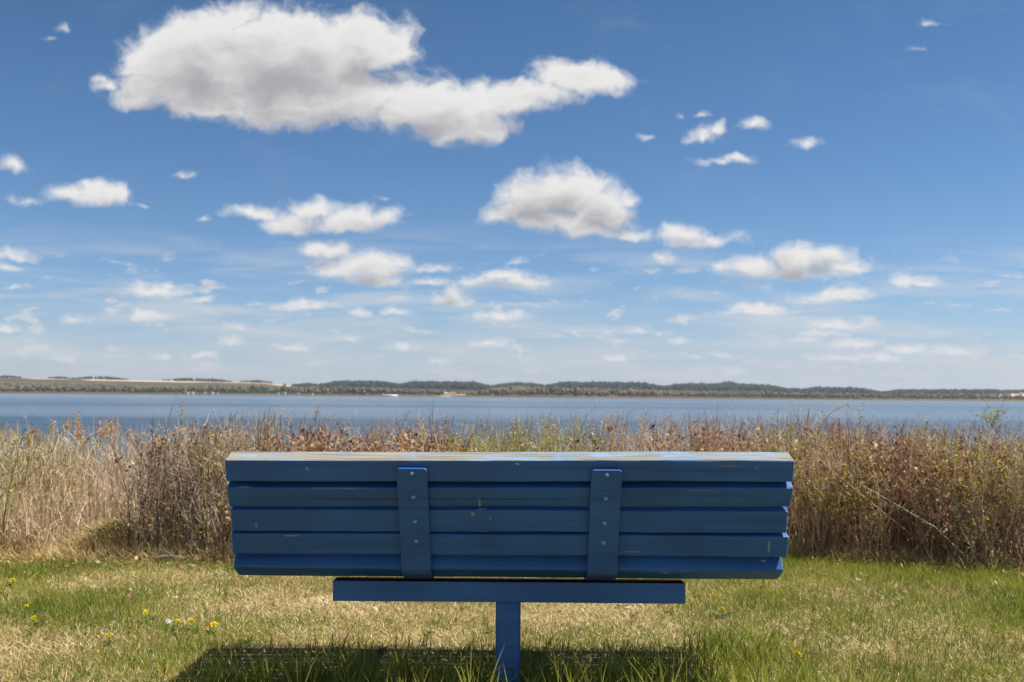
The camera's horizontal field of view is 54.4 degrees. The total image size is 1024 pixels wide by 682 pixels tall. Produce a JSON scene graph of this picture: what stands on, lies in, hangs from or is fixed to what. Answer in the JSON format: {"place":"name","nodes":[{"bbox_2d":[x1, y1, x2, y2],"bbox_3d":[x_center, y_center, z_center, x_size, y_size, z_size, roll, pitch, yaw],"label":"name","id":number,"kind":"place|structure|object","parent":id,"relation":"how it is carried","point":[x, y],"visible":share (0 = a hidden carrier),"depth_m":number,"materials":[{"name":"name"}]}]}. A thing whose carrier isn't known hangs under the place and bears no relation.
{"place":"outdoors","nodes":[
{"label":"outdoors","id":0,"kind":"place"},
{"bbox_2d":[0,393,1023,543],"bbox_3d":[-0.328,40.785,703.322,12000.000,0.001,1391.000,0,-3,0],"label":"lake water","id":1,"kind":"structure","parent":0,"point":[127,409],"depth_m":123.23,"materials":[{"name":"blue liquid"}]},
{"bbox_2d":[0,532,1023,681],"bbox_3d":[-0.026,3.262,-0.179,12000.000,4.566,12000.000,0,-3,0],"label":"ground","id":2,"kind":"structure","parent":0,"point":[345,634],"depth_m":4.21,"materials":[{"name":"green plant"}]},
{"bbox_2d":[5,578,23,585],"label":"dandelion","id":3,"kind":"object","parent":2,"relation":"on","point":[12,579],"visible":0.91,"depth_m":5.12,"materials":[{"name":"yellow plant"}]},
{"bbox_2d":[26,615,44,624],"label":"dandelion","id":4,"kind":"object","parent":2,"relation":"on","point":[33,618],"visible":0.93,"depth_m":4.24,"materials":[{"name":"yellow plant"}]},
{"bbox_2d":[0,412,114,551],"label":"shrub","id":5,"kind":"object","parent":2,"relation":"on","point":[10,489],"visible":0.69,"depth_m":6.47,"materials":[{"name":"beige plant"}]},
{"bbox_2d":[63,416,71,449],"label":"plumed reed","id":6,"kind":"object","parent":2,"relation":"on","point":[66,420],"visible":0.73,"depth_m":8.24,"materials":[{"name":"brown plant"}]},
{"bbox_2d":[69,411,79,483],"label":"plumed reed","id":7,"kind":"object","parent":2,"relation":"on","point":[76,419],"visible":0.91,"depth_m":8.75,"materials":[{"name":"brown plant"}]},
{"bbox_2d":[74,423,81,494],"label":"plumed reed","id":8,"kind":"object","parent":2,"relation":"on","point":[78,430],"visible":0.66,"depth_m":8.45,"materials":[{"name":"brown plant"}]},
{"bbox_2d":[92,417,101,466],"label":"plumed reed","id":9,"kind":"object","parent":2,"relation":"on","point":[98,419],"visible":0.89,"depth_m":8.37,"materials":[{"name":"brown plant"}]},
{"bbox_2d":[97,425,105,508],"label":"plumed reed","id":10,"kind":"object","parent":2,"relation":"on","point":[100,439],"visible":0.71,"depth_m":8.32,"materials":[{"name":"beige plant"}]},
{"bbox_2d":[103,418,112,511],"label":"plumed reed","id":11,"kind":"object","parent":2,"relation":"on","point":[108,440],"visible":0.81,"depth_m":8.22,"materials":[{"name":"beige plant"}]},
{"bbox_2d":[106,420,114,511],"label":"plumed reed","id":12,"kind":"object","parent":2,"relation":"on","point":[111,436],"visible":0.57,"depth_m":8.62,"materials":[{"name":"beige plant"}]},
{"bbox_2d":[101,632,120,644],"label":"dandelion","id":13,"kind":"object","parent":2,"relation":"on","point":[109,634],"visible":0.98,"depth_m":3.92,"materials":[{"name":"yellow plant"}]},
{"bbox_2d":[109,424,115,470],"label":"plumed reed","id":14,"kind":"object","parent":2,"relation":"on","point":[111,429],"visible":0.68,"depth_m":8.53,"materials":[{"name":"brown plant"}]},
{"bbox_2d":[113,420,121,492],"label":"plumed reed","id":15,"kind":"object","parent":2,"relation":"on","point":[117,431],"visible":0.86,"depth_m":9.08,"materials":[{"name":"brown plant"}]},
{"bbox_2d":[52,512,203,557],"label":"grass tussock","id":16,"kind":"object","parent":2,"relation":"on","point":[106,529],"depth_m":6.21,"materials":[{"name":"plant"}]},
{"bbox_2d":[125,427,132,493],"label":"plumed reed","id":17,"kind":"object","parent":2,"relation":"on","point":[127,435],"visible":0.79,"depth_m":8.24,"materials":[{"name":"brown plant"}]},
{"bbox_2d":[132,430,138,475],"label":"plumed reed","id":18,"kind":"object","parent":2,"relation":"on","point":[135,432],"visible":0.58,"depth_m":8.85,"materials":[{"name":"brown plant"}]},
{"bbox_2d":[138,610,158,620],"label":"dandelion","id":19,"kind":"object","parent":2,"relation":"on","point":[144,611],"visible":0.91,"depth_m":4.31,"materials":[{"name":"yellow plant"}]},
{"bbox_2d":[57,406,261,557],"bbox_3d":[-2.239,0.904,6.633,1.413,0.951,1.426,2,-4,-33],"label":"shrub","id":20,"kind":"object","parent":2,"relation":"on","point":[166,501],"visible":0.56,"depth_m":6.24,"materials":[{"name":"brown plant"}]},
{"bbox_2d":[157,619,179,628],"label":"dandelion","id":21,"kind":"object","parent":2,"relation":"on","point":[168,621],"visible":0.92,"depth_m":4.17,"materials":[{"name":"white plant"}]},
{"bbox_2d":[152,555,186,558],"bbox_3d":[-2.025,1.275,5.881,0.202,0.025,0.027,1,-3,-3],"label":"stick","id":22,"kind":"object","parent":2,"relation":"on","point":[167,556],"visible":0.88,"depth_m":5.88,"materials":[{"name":"grey wood"}]},
{"bbox_2d":[0,416,348,553],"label":"reed bed","id":23,"kind":"object","parent":2,"relation":"on","point":[89,499],"visible":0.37,"depth_m":6.76,"materials":[{"name":"beige plant"}]},
{"bbox_2d":[168,619,185,631],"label":"dandelion","id":24,"kind":"object","parent":2,"relation":"on","point":[178,620],"visible":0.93,"depth_m":4.14,"materials":[{"name":"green plant"}]},
{"bbox_2d":[178,401,184,501],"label":"reed","id":25,"kind":"object","parent":2,"relation":"on","point":[181,417],"visible":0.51,"depth_m":6.68,"materials":[{"name":"brown plant"}]},
{"bbox_2d":[186,618,197,629],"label":"dandelion","id":26,"kind":"object","parent":2,"relation":"on","point":[191,620],"visible":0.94,"depth_m":4.15,"materials":[{"name":"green plant"}]},
{"bbox_2d":[198,440,216,557],"bbox_3d":[-1.832,0.954,5.968,0.181,0.760,0.054,-2,-4,41],"label":"sapling","id":27,"kind":"object","parent":2,"relation":"on","point":[205,501],"visible":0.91,"depth_m":5.97,"materials":[{"name":"brown plant"}]},
{"bbox_2d":[200,622,222,633],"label":"dandelion","id":28,"kind":"object","parent":2,"relation":"on","point":[211,624],"visible":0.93,"depth_m":4.11,"materials":[{"name":"yellow plant"}]},
{"bbox_2d":[163,407,354,557],"bbox_3d":[-1.770,0.907,6.618,1.280,0.949,1.372,3,-4,-35],"label":"shrub","id":29,"kind":"object","parent":2,"relation":"on","point":[219,527],"visible":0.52,"depth_m":6.14,"materials":[{"name":"brown plant"}]},
{"bbox_2d":[187,406,408,526],"bbox_3d":[-1.409,0.910,6.570,1.490,0.954,1.587,2,-3,-22],"label":"shrub","id":30,"kind":"object","parent":2,"relation":"on","point":[325,445],"visible":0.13,"depth_m":6.59,"materials":[{"name":"brown plant"}]},
{"bbox_2d":[312,406,319,451],"bbox_3d":[-1.280,0.904,6.456,0.062,0.981,0.056,1,-3,-17],"label":"sapling","id":31,"kind":"object","parent":2,"relation":"on","point":[315,426],"visible":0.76,"depth_m":6.48,"materials":[{"name":"brown plant"}]},
{"bbox_2d":[189,405,497,467],"bbox_3d":[-0.963,0.891,6.614,1.760,1.000,1.563,0,-3,9],"label":"shrub","id":32,"kind":"object","parent":2,"relation":"on","point":[416,442],"visible":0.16,"depth_m":6.53,"materials":[{"name":"brown plant"}]},
{"bbox_2d":[392,411,409,451],"bbox_3d":[-0.762,0.913,6.462,0.216,0.973,0.043,0,-3,0],"label":"sapling","id":33,"kind":"object","parent":2,"relation":"on","point":[400,429],"visible":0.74,"depth_m":6.48,"materials":[{"name":"brown plant"}]},
{"bbox_2d":[388,417,600,451],"bbox_3d":[-0.172,0.944,6.610,1.487,0.932,1.516,0,-3,0],"label":"shrub","id":34,"kind":"object","parent":2,"relation":"on","point":[486,447],"visible":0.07,"depth_m":6.49,"materials":[{"name":"brown plant"}]},
{"bbox_2d":[225,451,794,681],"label":"park bench","id":35,"kind":"object","parent":2,"relation":"on","point":[420,523],"visible":1,"depth_m":3.27,"materials":[{"name":"blue paint"}]},
{"bbox_2d":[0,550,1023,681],"bbox_3d":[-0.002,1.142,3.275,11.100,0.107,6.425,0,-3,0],"label":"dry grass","id":36,"kind":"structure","parent":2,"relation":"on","point":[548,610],"depth_m":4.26,"materials":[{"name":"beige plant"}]},
{"bbox_2d":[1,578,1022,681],"bbox_3d":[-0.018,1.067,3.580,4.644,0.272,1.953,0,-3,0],"label":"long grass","id":37,"kind":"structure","parent":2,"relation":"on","point":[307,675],"depth_m":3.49,"materials":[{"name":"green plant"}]},
{"bbox_2d":[0,528,1023,571],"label":"fallen straw","id":38,"kind":"object","parent":2,"relation":"on","point":[116,552],"visible":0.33,"depth_m":6.00,"materials":[{"name":"beige plant"}]},
{"bbox_2d":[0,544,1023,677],"bbox_3d":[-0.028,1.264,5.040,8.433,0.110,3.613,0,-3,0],"label":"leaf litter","id":39,"kind":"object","parent":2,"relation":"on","point":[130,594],"visible":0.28,"depth_m":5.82,"materials":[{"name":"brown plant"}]},
{"bbox_2d":[466,405,622,451],"bbox_3d":[0.065,0.914,6.471,1.640,1.017,1.844,-2,-4,43],"label":"shrub","id":40,"kind":"object","parent":2,"relation":"on","point":[551,439],"visible":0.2,"depth_m":6.59,"materials":[{"name":"green plant"}]},
{"bbox_2d":[570,402,707,451],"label":"shrub","id":41,"kind":"object","parent":2,"relation":"on","point":[656,444],"visible":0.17,"depth_m":6.70,"materials":[{"name":"brown plant"}]},
{"bbox_2d":[629,404,800,518],"bbox_3d":[1.372,1.001,6.964,1.189,1.119,1.620,0,-3,0],"label":"shrub","id":42,"kind":"object","parent":2,"relation":"on","point":[732,440],"visible":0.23,"depth_m":6.77,"materials":[{"name":"brown plant"}]},
{"bbox_2d":[709,607,728,615],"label":"dandelion","id":43,"kind":"object","parent":2,"relation":"on","point":[722,608],"visible":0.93,"depth_m":4.50,"materials":[{"name":"green plant"}]},
{"bbox_2d":[653,401,936,558],"bbox_3d":[1.784,0.961,6.757,1.601,1.147,1.761,1,-3,-16],"label":"shrub","id":44,"kind":"object","parent":2,"relation":"on","point":[799,509],"visible":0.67,"depth_m":6.31,"materials":[{"name":"brown plant"}]},
{"bbox_2d":[788,650,802,661],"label":"dandelion","id":45,"kind":"object","parent":2,"relation":"on","point":[798,652],"visible":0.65,"depth_m":3.73,"materials":[{"name":"green plant"}]},
{"bbox_2d":[810,401,849,546],"bbox_3d":[2.099,0.910,6.569,0.270,1.036,0.050,0,-3,0],"label":"sapling","id":46,"kind":"object","parent":2,"relation":"on","point":[817,434],"visible":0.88,"depth_m":6.58,"materials":[{"name":"brown plant"}]},
{"bbox_2d":[851,399,866,545],"bbox_3d":[2.325,0.909,6.668,0.120,1.052,0.119,0,-3,0],"label":"sapling","id":47,"kind":"object","parent":2,"relation":"on","point":[859,435],"visible":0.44,"depth_m":6.67,"materials":[{"name":"brown plant"}]},
{"bbox_2d":[755,409,1023,562],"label":"shrub","id":48,"kind":"object","parent":2,"relation":"on","point":[902,477],"visible":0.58,"depth_m":6.22,"materials":[{"name":"brown plant"}]},
{"bbox_2d":[813,407,1023,566],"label":"shrub","id":49,"kind":"object","parent":2,"relation":"on","point":[978,508],"visible":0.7,"depth_m":6.07,"materials":[{"name":"brown plant"}]},
{"bbox_2d":[906,413,930,548],"bbox_3d":[2.690,0.950,6.560,0.176,0.966,0.206,2,-4,-27],"label":"sapling","id":50,"kind":"object","parent":2,"relation":"on","point":[926,421],"visible":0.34,"depth_m":6.58,"materials":[{"name":"brown plant"}]},
{"bbox_2d":[913,418,1023,559],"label":"shrub","id":51,"kind":"object","parent":2,"relation":"on","point":[1022,472],"visible":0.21,"depth_m":6.17,"materials":[{"name":"brown plant"}]},
{"bbox_2d":[965,392,1009,459],"bbox_3d":[3.202,0.892,6.700,0.284,1.104,0.253,-1,-3,26],"label":"sapling","id":52,"kind":"object","parent":2,"relation":"on","point":[996,416],"visible":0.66,"depth_m":6.68,"materials":[{"name":"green plant"}]},
{"bbox_2d":[969,402,1018,539],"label":"shrub","id":53,"kind":"object","parent":2,"relation":"on","point":[986,419],"visible":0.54,"depth_m":6.78,"materials":[{"name":"brown plant"}]},
{"bbox_2d":[0,378,1023,401],"bbox_3d":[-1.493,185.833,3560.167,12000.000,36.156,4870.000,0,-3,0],"label":"hills","id":54,"kind":"structure","parent":0,"point":[122,383],"depth_m":1292.97,"materials":[{"name":"green plant"}]},
{"bbox_2d":[0,382,1023,399],"bbox_3d":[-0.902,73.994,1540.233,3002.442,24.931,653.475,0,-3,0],"label":"shore wood","id":55,"kind":"object","parent":54,"relation":"on","point":[506,391],"visible":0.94,"depth_m":1246.57,"materials":[{"name":"green plant"}]},
{"bbox_2d":[0,375,1023,394],"bbox_3d":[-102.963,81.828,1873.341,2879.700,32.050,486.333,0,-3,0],"label":"ridge forest","id":56,"kind":"object","parent":54,"relation":"on","point":[721,387],"visible":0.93,"depth_m":1707.12,"materials":[{"name":"green plant"}]},
{"bbox_2d":[0,0,1023,391],"label":"sky","id":57,"kind":"structure","parent":0,"point":[800,194],"materials":[{"name":"blue"}]},
{"bbox_2d":[280,422,1023,544],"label":"shore grass","id":58,"kind":"structure","parent":0,"point":[648,450],"depth_m":8.29,"materials":[{"name":"plant"}]}
]}

